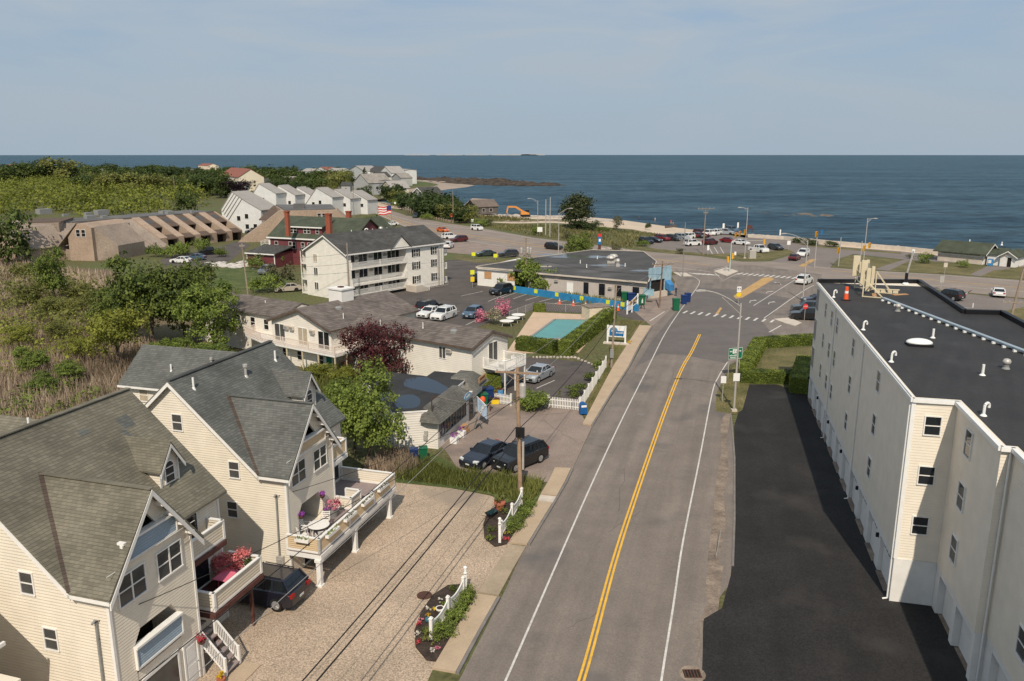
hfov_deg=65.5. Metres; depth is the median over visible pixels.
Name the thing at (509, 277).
boarded window
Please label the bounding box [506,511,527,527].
shrub
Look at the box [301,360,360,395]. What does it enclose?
yard shrub grass
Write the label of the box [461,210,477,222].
shrub
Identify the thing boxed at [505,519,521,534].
shrub
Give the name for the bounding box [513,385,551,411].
shrub
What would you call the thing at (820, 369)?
window
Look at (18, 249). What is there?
tree
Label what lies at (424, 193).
shrub
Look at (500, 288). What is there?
parked car
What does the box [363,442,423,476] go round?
roadside reeds
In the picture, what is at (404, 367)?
window
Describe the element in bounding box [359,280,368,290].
window
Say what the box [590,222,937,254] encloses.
beach sand
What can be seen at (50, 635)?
window
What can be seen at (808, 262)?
painted median
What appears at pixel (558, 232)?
street lamp
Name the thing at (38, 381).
shrub
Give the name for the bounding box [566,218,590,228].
shrub
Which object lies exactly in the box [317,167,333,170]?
house
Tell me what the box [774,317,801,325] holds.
traffic island
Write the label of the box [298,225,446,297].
hotel
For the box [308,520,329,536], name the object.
patio table
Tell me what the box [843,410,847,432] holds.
window
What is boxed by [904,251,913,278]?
leaning post
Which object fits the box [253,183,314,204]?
white townhouses
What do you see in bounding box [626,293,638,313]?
fence
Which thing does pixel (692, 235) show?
parked car
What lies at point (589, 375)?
shrub
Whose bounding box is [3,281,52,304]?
tree
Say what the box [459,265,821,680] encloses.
road
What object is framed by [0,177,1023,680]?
land
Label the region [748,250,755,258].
control cabinet
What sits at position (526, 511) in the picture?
shrub
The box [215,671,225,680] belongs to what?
flower pot
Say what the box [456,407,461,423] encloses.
window
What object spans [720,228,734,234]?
parked car
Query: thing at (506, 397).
picket fence
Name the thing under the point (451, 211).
shrub
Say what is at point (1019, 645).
window
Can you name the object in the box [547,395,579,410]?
picket fence
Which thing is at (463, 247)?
old lot
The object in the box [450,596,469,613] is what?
shrub
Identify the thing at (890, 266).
beach walk
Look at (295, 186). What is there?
tree
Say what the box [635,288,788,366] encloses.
road patch
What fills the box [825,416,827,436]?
garage door
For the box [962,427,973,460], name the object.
window
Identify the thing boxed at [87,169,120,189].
tree
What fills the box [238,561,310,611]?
parked car
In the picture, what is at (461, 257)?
lawn strip
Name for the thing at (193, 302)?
tree
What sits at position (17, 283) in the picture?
marsh scrub
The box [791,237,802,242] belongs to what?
shrub
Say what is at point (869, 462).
window
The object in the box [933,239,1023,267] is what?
bathhouse
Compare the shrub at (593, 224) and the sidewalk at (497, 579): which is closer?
the sidewalk at (497, 579)
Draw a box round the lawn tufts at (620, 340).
[587,320,642,412]
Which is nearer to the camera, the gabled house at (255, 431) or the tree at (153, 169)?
the gabled house at (255, 431)
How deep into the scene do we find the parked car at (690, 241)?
207.91 m
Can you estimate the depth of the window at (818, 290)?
75.63 m
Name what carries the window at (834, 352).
in the apartment block at (928, 460)
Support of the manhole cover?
on the gravel yard at (298, 639)
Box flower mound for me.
[209,544,254,574]
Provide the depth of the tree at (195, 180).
450.41 m
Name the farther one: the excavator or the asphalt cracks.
the excavator
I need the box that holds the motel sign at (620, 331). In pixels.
[603,325,629,344]
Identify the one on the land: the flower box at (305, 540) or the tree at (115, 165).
the tree at (115, 165)
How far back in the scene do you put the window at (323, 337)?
87.17 m
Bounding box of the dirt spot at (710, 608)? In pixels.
[697,566,722,667]
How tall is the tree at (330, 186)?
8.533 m
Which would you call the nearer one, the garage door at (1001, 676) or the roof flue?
the garage door at (1001, 676)
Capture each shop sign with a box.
[464,392,470,400]
[479,373,485,382]
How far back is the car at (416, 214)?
299.42 m
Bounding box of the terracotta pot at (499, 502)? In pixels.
[494,494,505,510]
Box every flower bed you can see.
[414,584,475,661]
[483,501,529,546]
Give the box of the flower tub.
[323,496,340,517]
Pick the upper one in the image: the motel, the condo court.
the condo court
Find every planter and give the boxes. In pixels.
[450,432,458,443]
[457,426,465,437]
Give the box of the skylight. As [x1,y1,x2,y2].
[905,338,933,347]
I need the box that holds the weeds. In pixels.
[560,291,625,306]
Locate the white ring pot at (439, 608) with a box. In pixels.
[435,605,443,611]
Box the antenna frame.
[852,255,908,297]
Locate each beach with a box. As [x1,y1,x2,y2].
[190,169,473,200]
[377,202,743,234]
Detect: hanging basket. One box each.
[195,630,206,644]
[298,511,304,518]
[319,491,324,498]
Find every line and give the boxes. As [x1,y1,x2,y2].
[376,213,1022,291]
[383,215,1007,286]
[457,291,663,324]
[504,274,727,680]
[577,334,700,680]
[715,266,813,331]
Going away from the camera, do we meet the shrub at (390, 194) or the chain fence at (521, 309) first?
the chain fence at (521, 309)
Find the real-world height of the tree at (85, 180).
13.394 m
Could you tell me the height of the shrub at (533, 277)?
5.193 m
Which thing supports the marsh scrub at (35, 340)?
on the marsh
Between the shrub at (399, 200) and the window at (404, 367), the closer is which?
the window at (404, 367)
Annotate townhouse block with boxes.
[1,217,73,231]
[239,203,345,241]
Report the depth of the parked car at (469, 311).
116.70 m
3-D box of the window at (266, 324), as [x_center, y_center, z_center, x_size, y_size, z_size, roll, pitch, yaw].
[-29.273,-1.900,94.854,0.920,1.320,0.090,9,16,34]
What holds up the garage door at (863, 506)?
in the apartment block at (928, 460)
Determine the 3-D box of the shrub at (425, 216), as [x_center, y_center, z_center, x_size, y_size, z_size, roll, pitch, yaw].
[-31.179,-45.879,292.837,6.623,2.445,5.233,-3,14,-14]
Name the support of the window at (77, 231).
in the townhouse gable
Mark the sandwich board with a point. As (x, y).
(477, 421)
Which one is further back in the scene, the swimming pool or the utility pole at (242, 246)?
the utility pole at (242, 246)
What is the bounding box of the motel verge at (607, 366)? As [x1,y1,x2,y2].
[584,319,645,417]
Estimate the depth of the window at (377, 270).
136.52 m
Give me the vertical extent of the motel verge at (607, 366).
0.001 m
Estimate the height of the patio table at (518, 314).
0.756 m
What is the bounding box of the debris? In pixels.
[205,260,254,268]
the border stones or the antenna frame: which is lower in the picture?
the border stones
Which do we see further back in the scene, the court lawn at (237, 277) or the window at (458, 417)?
the court lawn at (237, 277)
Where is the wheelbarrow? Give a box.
[482,508,497,517]
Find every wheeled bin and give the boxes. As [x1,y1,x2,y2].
[409,447,418,457]
[418,445,427,459]
[477,391,488,403]
[482,385,494,403]
[621,291,627,301]
[627,292,635,302]
[638,294,645,304]
[672,298,680,310]
[680,294,687,303]
[685,293,691,301]
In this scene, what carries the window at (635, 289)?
in the boarded building
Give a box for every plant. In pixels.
[244,558,251,565]
[420,628,436,644]
[449,584,458,592]
[484,534,495,540]
[487,525,497,532]
[498,506,509,512]
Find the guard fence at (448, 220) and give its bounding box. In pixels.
[377,201,452,222]
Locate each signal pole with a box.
[726,242,735,271]
[814,230,822,266]
[837,237,841,265]
[860,241,870,261]
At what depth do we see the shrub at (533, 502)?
54.14 m
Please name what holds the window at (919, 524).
in the apartment block at (928, 460)
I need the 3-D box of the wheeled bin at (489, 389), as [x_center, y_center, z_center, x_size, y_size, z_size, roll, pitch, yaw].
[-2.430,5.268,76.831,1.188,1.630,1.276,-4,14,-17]
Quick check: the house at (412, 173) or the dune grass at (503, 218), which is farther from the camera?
the house at (412, 173)
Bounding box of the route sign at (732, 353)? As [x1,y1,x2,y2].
[727,347,742,377]
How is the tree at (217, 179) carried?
on the land
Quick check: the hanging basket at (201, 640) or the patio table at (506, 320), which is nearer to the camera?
the hanging basket at (201, 640)
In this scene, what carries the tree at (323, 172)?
on the land
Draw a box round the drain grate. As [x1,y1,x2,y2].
[679,665,705,680]
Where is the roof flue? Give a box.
[902,273,908,284]
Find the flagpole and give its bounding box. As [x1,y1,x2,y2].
[378,205,391,220]
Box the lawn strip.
[451,255,522,261]
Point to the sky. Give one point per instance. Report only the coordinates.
(78, 77)
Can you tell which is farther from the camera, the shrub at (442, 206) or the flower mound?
the shrub at (442, 206)
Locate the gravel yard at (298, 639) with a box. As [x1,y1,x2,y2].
[198,482,516,680]
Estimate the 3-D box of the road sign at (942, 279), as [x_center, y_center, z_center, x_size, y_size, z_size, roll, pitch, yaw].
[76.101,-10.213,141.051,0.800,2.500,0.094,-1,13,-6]
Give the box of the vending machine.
[987,259,993,265]
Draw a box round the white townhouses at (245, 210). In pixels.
[220,190,273,232]
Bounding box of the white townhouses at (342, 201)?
[305,187,377,214]
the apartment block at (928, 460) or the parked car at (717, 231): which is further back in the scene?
the parked car at (717, 231)
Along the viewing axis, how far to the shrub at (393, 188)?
385.46 m
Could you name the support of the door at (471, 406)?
in the shop
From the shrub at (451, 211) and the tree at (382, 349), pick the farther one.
the shrub at (451, 211)
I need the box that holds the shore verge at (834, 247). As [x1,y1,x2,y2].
[791,242,900,253]
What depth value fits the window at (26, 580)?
31.85 m
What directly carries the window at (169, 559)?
in the gabled house at (110, 520)
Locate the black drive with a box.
[702,384,967,680]
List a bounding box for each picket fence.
[493,393,511,405]
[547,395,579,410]
[579,356,606,401]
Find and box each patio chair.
[296,528,308,535]
[299,519,310,533]
[319,511,329,528]
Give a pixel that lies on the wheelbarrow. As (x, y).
(492, 512)
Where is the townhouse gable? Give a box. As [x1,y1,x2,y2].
[58,218,145,260]
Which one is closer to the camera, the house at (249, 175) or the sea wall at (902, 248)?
the sea wall at (902, 248)
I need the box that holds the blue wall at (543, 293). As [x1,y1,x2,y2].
[512,286,638,310]
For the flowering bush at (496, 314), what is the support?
on the land
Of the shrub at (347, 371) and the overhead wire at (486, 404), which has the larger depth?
the shrub at (347, 371)
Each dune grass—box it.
[476,214,530,220]
[485,223,659,248]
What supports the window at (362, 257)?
in the hotel
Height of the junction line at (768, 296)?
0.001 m
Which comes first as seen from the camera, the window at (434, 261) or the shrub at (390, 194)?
the window at (434, 261)
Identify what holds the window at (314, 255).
in the hotel
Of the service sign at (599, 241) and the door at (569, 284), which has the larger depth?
the service sign at (599, 241)
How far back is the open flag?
70.20 m
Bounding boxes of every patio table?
[212,569,238,587]
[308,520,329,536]
[500,319,513,324]
[506,316,519,322]
[512,313,524,318]
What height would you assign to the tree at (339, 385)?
7.110 m
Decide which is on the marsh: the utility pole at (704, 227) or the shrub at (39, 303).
the shrub at (39, 303)
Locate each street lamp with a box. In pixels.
[558,208,572,253]
[695,289,741,411]
[734,207,765,257]
[781,233,807,296]
[863,218,877,259]
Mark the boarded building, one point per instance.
(581, 280)
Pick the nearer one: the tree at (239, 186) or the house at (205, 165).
the tree at (239, 186)
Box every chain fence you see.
[509,302,533,315]
[545,303,581,312]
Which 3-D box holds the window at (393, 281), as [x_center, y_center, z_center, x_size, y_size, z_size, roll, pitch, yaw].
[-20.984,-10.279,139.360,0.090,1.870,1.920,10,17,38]
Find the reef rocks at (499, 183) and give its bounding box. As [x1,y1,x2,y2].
[430,179,566,185]
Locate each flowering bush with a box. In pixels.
[475,308,492,321]
[483,307,501,320]
[494,297,512,314]
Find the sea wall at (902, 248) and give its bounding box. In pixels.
[747,234,937,253]
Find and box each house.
[0,387,263,680]
[0,641,20,680]
[117,340,395,587]
[198,163,218,169]
[221,167,263,190]
[244,211,378,267]
[302,168,319,172]
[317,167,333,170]
[328,168,347,173]
[340,182,352,191]
[349,166,372,178]
[353,173,389,194]
[368,216,392,227]
[370,166,382,173]
[374,172,390,179]
[380,166,405,179]
[380,180,409,197]
[392,173,412,185]
[403,169,416,183]
[413,187,443,195]
[467,199,498,214]
[581,303,610,319]
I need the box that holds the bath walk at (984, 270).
[970,266,1009,275]
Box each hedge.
[483,372,501,391]
[514,335,558,354]
[533,303,545,311]
[557,306,616,355]
[735,337,766,372]
[738,367,792,383]
[755,333,812,347]
[788,355,810,394]
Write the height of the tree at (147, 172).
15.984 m
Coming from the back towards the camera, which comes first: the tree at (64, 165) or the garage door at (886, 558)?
the tree at (64, 165)
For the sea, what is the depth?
607.33 m
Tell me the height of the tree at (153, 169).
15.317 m
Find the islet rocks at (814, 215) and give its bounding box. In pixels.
[793,213,837,215]
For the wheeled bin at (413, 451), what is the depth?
62.01 m
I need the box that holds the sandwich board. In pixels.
[474,416,482,428]
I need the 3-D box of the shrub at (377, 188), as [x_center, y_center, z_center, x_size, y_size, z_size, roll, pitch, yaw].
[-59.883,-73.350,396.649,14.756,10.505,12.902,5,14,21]
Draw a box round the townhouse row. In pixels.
[0,208,242,263]
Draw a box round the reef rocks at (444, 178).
[417,176,516,181]
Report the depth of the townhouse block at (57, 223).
186.26 m
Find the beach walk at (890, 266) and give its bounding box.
[876,258,909,270]
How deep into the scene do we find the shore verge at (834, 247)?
202.71 m
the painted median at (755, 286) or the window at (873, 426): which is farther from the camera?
the painted median at (755, 286)
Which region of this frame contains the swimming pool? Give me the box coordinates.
[531,319,586,338]
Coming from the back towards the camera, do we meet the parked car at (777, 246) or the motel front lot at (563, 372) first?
the parked car at (777, 246)
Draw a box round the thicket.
[0,173,214,216]
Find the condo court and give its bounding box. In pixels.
[161,241,249,265]
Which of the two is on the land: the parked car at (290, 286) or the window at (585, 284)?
the parked car at (290, 286)
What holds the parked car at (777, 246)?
on the beach lot at (827, 257)
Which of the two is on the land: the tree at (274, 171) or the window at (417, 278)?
the tree at (274, 171)
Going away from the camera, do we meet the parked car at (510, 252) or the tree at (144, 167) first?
the parked car at (510, 252)
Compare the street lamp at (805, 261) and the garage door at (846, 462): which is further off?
the street lamp at (805, 261)
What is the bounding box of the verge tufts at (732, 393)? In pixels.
[717,369,746,410]
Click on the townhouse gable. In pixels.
(97, 240)
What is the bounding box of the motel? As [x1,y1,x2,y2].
[200,285,525,394]
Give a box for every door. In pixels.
[142,649,181,680]
[182,635,201,680]
[186,512,198,538]
[195,557,211,589]
[326,356,332,369]
[334,459,339,481]
[395,249,398,258]
[395,260,399,271]
[469,397,473,419]
[488,340,497,360]
[567,282,572,293]
[820,402,822,421]
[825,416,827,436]
[831,427,833,450]
[837,443,840,465]
[844,459,848,484]
[851,477,856,504]
[860,496,866,526]
[870,519,876,553]
[881,544,890,584]
[942,588,953,628]
[958,618,971,663]
[997,665,1007,680]
[1006,257,1011,266]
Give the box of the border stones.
[532,356,598,367]
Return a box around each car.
[169,256,192,262]
[188,253,206,259]
[197,246,222,254]
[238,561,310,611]
[257,264,276,273]
[274,282,301,292]
[388,221,398,224]
[412,212,419,217]
[414,299,442,310]
[416,305,438,317]
[430,304,456,320]
[436,227,449,231]
[441,232,455,238]
[443,241,453,248]
[450,235,467,241]
[459,438,507,468]
[461,304,483,318]
[471,224,482,230]
[473,271,476,280]
[475,249,496,256]
[489,282,513,294]
[491,435,548,472]
[498,249,518,256]
[520,362,554,382]
[544,241,562,249]
[638,236,653,243]
[650,236,662,242]
[654,233,670,240]
[666,233,680,240]
[674,232,689,238]
[683,238,701,245]
[685,232,695,238]
[693,228,703,231]
[693,232,706,237]
[702,238,717,244]
[703,229,714,234]
[712,228,722,234]
[719,237,734,241]
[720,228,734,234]
[725,225,738,231]
[732,239,749,244]
[748,244,768,252]
[767,243,783,249]
[788,253,800,260]
[789,306,815,319]
[790,300,815,310]
[795,274,812,284]
[796,248,809,256]
[800,293,816,300]
[940,288,965,300]
[991,287,1005,297]
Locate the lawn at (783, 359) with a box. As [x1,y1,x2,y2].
[760,347,811,369]
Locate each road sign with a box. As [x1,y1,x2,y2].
[470,270,473,287]
[721,376,725,401]
[736,287,740,301]
[940,276,944,284]
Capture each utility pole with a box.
[239,243,248,294]
[346,243,349,285]
[495,367,538,494]
[520,237,531,286]
[545,206,545,235]
[549,197,550,235]
[610,285,616,367]
[652,261,673,307]
[679,223,688,276]
[698,208,713,254]
[1003,265,1023,313]
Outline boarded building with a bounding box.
[476,249,673,302]
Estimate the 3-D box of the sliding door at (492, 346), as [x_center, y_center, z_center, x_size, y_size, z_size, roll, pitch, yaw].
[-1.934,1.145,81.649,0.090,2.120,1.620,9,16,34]
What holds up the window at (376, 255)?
in the hotel
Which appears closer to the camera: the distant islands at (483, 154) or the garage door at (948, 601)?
the garage door at (948, 601)
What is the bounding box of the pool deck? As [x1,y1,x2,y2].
[508,312,586,353]
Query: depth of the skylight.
50.93 m
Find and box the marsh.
[0,264,243,418]
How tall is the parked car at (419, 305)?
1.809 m
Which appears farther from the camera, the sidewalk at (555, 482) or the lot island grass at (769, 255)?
the lot island grass at (769, 255)
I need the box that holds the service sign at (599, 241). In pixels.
[598,234,601,249]
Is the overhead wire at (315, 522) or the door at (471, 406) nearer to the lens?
the overhead wire at (315, 522)
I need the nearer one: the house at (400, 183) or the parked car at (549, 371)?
the parked car at (549, 371)
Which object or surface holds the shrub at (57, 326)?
on the marsh
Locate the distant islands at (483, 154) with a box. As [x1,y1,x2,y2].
[409,154,543,154]
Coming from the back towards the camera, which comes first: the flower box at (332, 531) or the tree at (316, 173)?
the tree at (316, 173)
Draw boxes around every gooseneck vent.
[861,320,867,329]
[888,351,896,362]
[980,402,990,416]
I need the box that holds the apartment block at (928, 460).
[807,279,1023,680]
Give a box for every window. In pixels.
[17,570,35,596]
[41,626,59,652]
[75,229,80,236]
[81,230,85,236]
[117,561,148,609]
[155,538,183,582]
[171,413,183,431]
[226,500,238,518]
[227,460,240,479]
[250,316,255,327]
[263,319,268,329]
[274,323,285,341]
[291,457,306,488]
[297,327,307,345]
[297,350,301,360]
[303,553,314,565]
[312,443,327,472]
[313,254,316,261]
[314,282,318,289]
[317,330,329,350]
[319,355,323,363]
[351,270,355,278]
[358,253,366,263]
[359,268,367,277]
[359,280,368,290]
[373,252,381,261]
[374,266,382,275]
[374,278,382,288]
[387,250,395,260]
[387,264,395,272]
[388,276,395,287]
[399,338,405,350]
[401,363,407,373]
[412,249,419,256]
[412,261,419,269]
[413,275,420,283]
[431,246,437,253]
[431,259,436,266]
[431,272,437,280]
[439,346,445,358]
[439,421,444,438]
[445,416,450,433]
[451,411,455,428]
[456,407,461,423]
[461,403,466,418]
[484,272,490,278]
[507,274,514,280]
[583,282,588,294]
[598,283,604,295]
[614,285,621,296]
[632,286,639,298]
[810,345,814,369]
[813,317,816,341]
[815,287,819,311]
[818,362,821,379]
[821,332,824,348]
[824,302,827,318]
[824,373,827,390]
[827,342,830,358]
[829,383,832,401]
[830,310,833,327]
[832,350,835,368]
[835,316,838,334]
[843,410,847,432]
[847,374,851,395]
[851,337,855,357]
[866,454,871,480]
[870,412,876,437]
[875,369,881,394]
[910,515,929,535]
[916,465,936,485]
[922,415,942,436]
[948,532,958,566]
[955,479,965,513]
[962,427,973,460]
[1014,622,1023,666]
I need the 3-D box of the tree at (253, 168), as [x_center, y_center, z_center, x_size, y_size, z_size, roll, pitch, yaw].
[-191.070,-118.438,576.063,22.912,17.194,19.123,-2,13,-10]
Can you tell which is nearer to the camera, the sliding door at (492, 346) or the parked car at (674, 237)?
the sliding door at (492, 346)
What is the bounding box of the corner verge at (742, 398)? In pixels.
[715,366,755,413]
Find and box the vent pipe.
[979,364,985,375]
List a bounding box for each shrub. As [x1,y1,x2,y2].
[0,322,42,346]
[9,344,52,372]
[20,367,63,392]
[26,298,61,318]
[39,318,79,338]
[52,359,85,382]
[54,333,99,360]
[144,242,165,256]
[159,244,186,257]
[169,241,192,254]
[192,237,212,250]
[213,247,228,255]
[246,254,264,267]
[246,272,287,291]
[261,260,298,291]
[305,362,337,378]
[323,378,338,396]
[324,364,357,380]
[356,184,372,195]
[376,183,402,197]
[380,183,406,201]
[385,190,404,201]
[392,192,403,200]
[396,195,408,209]
[401,191,419,208]
[402,192,435,213]
[415,190,451,214]
[416,188,463,214]
[418,213,434,218]
[431,193,465,203]
[432,623,452,643]
[434,202,456,218]
[434,614,459,637]
[436,202,477,218]
[443,608,467,625]
[444,198,462,204]
[444,599,465,620]
[449,207,471,222]
[450,204,480,220]
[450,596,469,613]
[456,587,474,605]
[460,582,477,603]
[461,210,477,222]
[471,218,491,225]
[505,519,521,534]
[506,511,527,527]
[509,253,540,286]
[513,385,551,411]
[515,507,535,521]
[516,499,534,513]
[518,264,560,289]
[521,495,537,507]
[531,225,542,233]
[560,232,574,237]
[564,382,585,397]
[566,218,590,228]
[581,219,603,229]
[583,372,599,380]
[591,359,601,368]
[595,225,610,230]
[610,244,621,249]
[613,214,623,228]
[636,239,650,245]
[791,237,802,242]
[803,238,818,245]
[823,240,838,245]
[914,251,934,262]
[956,259,970,266]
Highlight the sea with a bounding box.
[0,155,1023,250]
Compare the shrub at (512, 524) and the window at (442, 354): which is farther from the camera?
the window at (442, 354)
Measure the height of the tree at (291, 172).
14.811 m
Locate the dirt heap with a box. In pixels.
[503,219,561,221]
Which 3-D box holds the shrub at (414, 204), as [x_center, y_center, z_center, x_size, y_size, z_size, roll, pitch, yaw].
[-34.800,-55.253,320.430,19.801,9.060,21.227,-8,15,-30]
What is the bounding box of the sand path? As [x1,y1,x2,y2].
[495,221,570,223]
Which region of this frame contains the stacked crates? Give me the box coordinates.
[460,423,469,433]
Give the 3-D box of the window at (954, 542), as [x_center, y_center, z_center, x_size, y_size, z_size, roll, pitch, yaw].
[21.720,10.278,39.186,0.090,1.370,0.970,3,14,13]
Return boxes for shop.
[362,370,488,449]
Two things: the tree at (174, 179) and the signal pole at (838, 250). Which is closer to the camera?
the signal pole at (838, 250)
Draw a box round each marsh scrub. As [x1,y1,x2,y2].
[0,261,159,334]
[0,291,156,377]
[0,378,115,418]
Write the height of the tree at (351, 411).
9.643 m
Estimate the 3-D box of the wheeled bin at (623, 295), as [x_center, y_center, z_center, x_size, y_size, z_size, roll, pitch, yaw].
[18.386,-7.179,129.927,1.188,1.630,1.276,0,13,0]
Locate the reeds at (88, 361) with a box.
[0,285,154,418]
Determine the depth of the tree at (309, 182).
471.89 m
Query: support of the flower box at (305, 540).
attached to the gabled house at (255, 431)
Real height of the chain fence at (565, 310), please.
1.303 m
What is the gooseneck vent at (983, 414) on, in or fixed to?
on the apartment block at (928, 460)
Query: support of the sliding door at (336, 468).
in the gabled house at (255, 431)
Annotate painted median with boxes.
[734,277,773,298]
[800,259,814,266]
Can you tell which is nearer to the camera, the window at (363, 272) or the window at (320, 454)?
the window at (320, 454)
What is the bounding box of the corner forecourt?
[635,282,676,325]
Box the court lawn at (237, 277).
[211,266,293,289]
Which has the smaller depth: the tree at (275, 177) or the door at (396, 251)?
the door at (396, 251)
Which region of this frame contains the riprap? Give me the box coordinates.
[496,214,620,221]
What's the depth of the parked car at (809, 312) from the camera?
115.13 m
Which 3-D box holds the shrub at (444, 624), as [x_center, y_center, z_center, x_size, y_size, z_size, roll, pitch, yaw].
[-3.313,14.240,39.931,1.423,0.844,1.414,0,13,0]
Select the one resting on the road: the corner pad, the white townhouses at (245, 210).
the corner pad
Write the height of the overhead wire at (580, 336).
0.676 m
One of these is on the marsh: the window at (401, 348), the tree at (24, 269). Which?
the tree at (24, 269)
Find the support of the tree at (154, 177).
on the land
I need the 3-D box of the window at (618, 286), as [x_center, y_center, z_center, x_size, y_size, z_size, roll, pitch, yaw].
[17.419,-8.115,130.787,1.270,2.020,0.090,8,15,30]
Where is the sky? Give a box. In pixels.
[0,0,1023,154]
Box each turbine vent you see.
[895,303,900,311]
[1002,358,1011,369]
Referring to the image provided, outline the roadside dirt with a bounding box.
[705,413,729,601]
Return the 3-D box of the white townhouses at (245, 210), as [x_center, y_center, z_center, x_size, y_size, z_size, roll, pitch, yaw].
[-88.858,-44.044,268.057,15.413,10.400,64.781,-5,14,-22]
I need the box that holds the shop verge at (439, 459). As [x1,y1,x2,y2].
[372,450,543,501]
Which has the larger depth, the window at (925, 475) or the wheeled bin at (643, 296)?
the wheeled bin at (643, 296)
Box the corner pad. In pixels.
[673,272,690,275]
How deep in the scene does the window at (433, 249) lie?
143.96 m
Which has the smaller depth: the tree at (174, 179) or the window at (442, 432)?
the window at (442, 432)
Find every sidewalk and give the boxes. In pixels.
[432,593,496,673]
[478,544,525,595]
[511,501,551,544]
[538,494,555,502]
[541,467,570,495]
[583,325,650,425]
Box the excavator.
[505,206,529,216]
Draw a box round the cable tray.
[881,297,1023,352]
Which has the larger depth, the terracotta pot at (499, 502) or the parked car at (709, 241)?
the parked car at (709, 241)
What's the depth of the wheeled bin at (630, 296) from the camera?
128.40 m
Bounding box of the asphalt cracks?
[453,299,777,627]
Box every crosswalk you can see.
[683,311,773,321]
[738,273,795,278]
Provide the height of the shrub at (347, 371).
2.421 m
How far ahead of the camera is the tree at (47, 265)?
123.83 m
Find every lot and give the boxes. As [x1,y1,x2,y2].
[391,283,646,327]
[441,399,591,481]
[442,238,546,257]
[445,260,498,289]
[501,357,598,408]
[642,234,1023,266]
[796,286,1023,334]
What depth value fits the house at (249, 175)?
518.63 m
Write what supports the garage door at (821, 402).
in the apartment block at (928, 460)
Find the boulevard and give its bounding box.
[318,185,1023,297]
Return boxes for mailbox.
[579,401,586,414]
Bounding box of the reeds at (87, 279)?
[0,248,143,318]
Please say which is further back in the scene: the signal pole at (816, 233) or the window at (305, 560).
the signal pole at (816, 233)
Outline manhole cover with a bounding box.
[417,591,431,599]
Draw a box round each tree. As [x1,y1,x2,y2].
[0,163,16,182]
[0,201,37,263]
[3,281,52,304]
[4,161,37,181]
[8,263,31,275]
[11,164,40,177]
[27,161,56,178]
[28,241,70,297]
[35,156,88,178]
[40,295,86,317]
[54,166,79,178]
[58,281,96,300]
[69,173,91,184]
[74,162,95,177]
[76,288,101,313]
[81,175,102,187]
[82,301,153,367]
[84,275,149,329]
[86,163,115,173]
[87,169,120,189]
[95,163,119,170]
[100,250,199,341]
[108,172,130,187]
[113,167,135,173]
[117,168,145,190]
[120,171,157,188]
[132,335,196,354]
[134,254,219,338]
[136,163,156,172]
[140,172,169,191]
[142,164,160,175]
[146,165,167,176]
[159,164,185,176]
[159,176,177,190]
[165,273,241,349]
[166,175,184,186]
[172,173,190,187]
[173,185,199,210]
[187,172,214,193]
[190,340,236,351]
[192,167,202,174]
[200,166,219,193]
[200,172,214,193]
[204,166,220,175]
[206,168,231,197]
[210,178,237,196]
[221,177,255,196]
[244,165,263,174]
[262,164,284,176]
[263,172,277,178]
[267,172,281,181]
[273,179,286,186]
[274,173,295,184]
[281,167,302,175]
[286,180,309,188]
[291,173,305,183]
[293,176,317,189]
[305,168,324,178]
[306,174,331,186]
[312,167,335,175]
[322,171,337,178]
[324,180,337,188]
[325,375,375,452]
[327,169,352,185]
[331,354,406,464]
[336,314,417,376]
[338,169,355,181]
[402,191,455,214]
[556,190,596,226]
[562,230,593,252]
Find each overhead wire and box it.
[95,397,517,622]
[139,373,499,680]
[188,374,516,680]
[276,399,518,496]
[302,427,515,680]
[316,433,519,680]
[351,254,520,263]
[441,397,515,404]
[506,288,612,369]
[521,319,613,426]
[542,288,619,371]
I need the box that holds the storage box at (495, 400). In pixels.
[491,396,498,403]
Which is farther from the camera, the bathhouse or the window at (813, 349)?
the bathhouse
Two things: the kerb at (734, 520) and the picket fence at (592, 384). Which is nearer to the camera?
the kerb at (734, 520)
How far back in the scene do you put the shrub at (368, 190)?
421.81 m
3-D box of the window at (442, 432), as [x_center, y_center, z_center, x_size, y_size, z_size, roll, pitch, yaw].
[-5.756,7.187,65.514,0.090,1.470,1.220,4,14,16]
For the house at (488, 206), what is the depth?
319.11 m
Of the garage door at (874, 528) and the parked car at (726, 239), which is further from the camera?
the parked car at (726, 239)
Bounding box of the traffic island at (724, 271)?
[714,267,737,275]
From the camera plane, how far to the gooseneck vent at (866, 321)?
55.76 m
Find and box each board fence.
[428,575,464,639]
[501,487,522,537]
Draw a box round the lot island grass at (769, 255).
[638,246,793,259]
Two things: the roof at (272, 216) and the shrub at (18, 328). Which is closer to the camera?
the shrub at (18, 328)
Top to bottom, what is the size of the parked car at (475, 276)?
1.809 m
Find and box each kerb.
[456,596,500,674]
[527,468,573,545]
[591,326,652,425]
[730,413,735,566]
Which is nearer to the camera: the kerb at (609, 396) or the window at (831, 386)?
the window at (831, 386)
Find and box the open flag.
[477,397,486,418]
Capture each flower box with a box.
[294,536,309,543]
[325,523,339,538]
[343,509,356,522]
[361,494,373,506]
[377,482,388,491]
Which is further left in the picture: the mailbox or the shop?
the shop

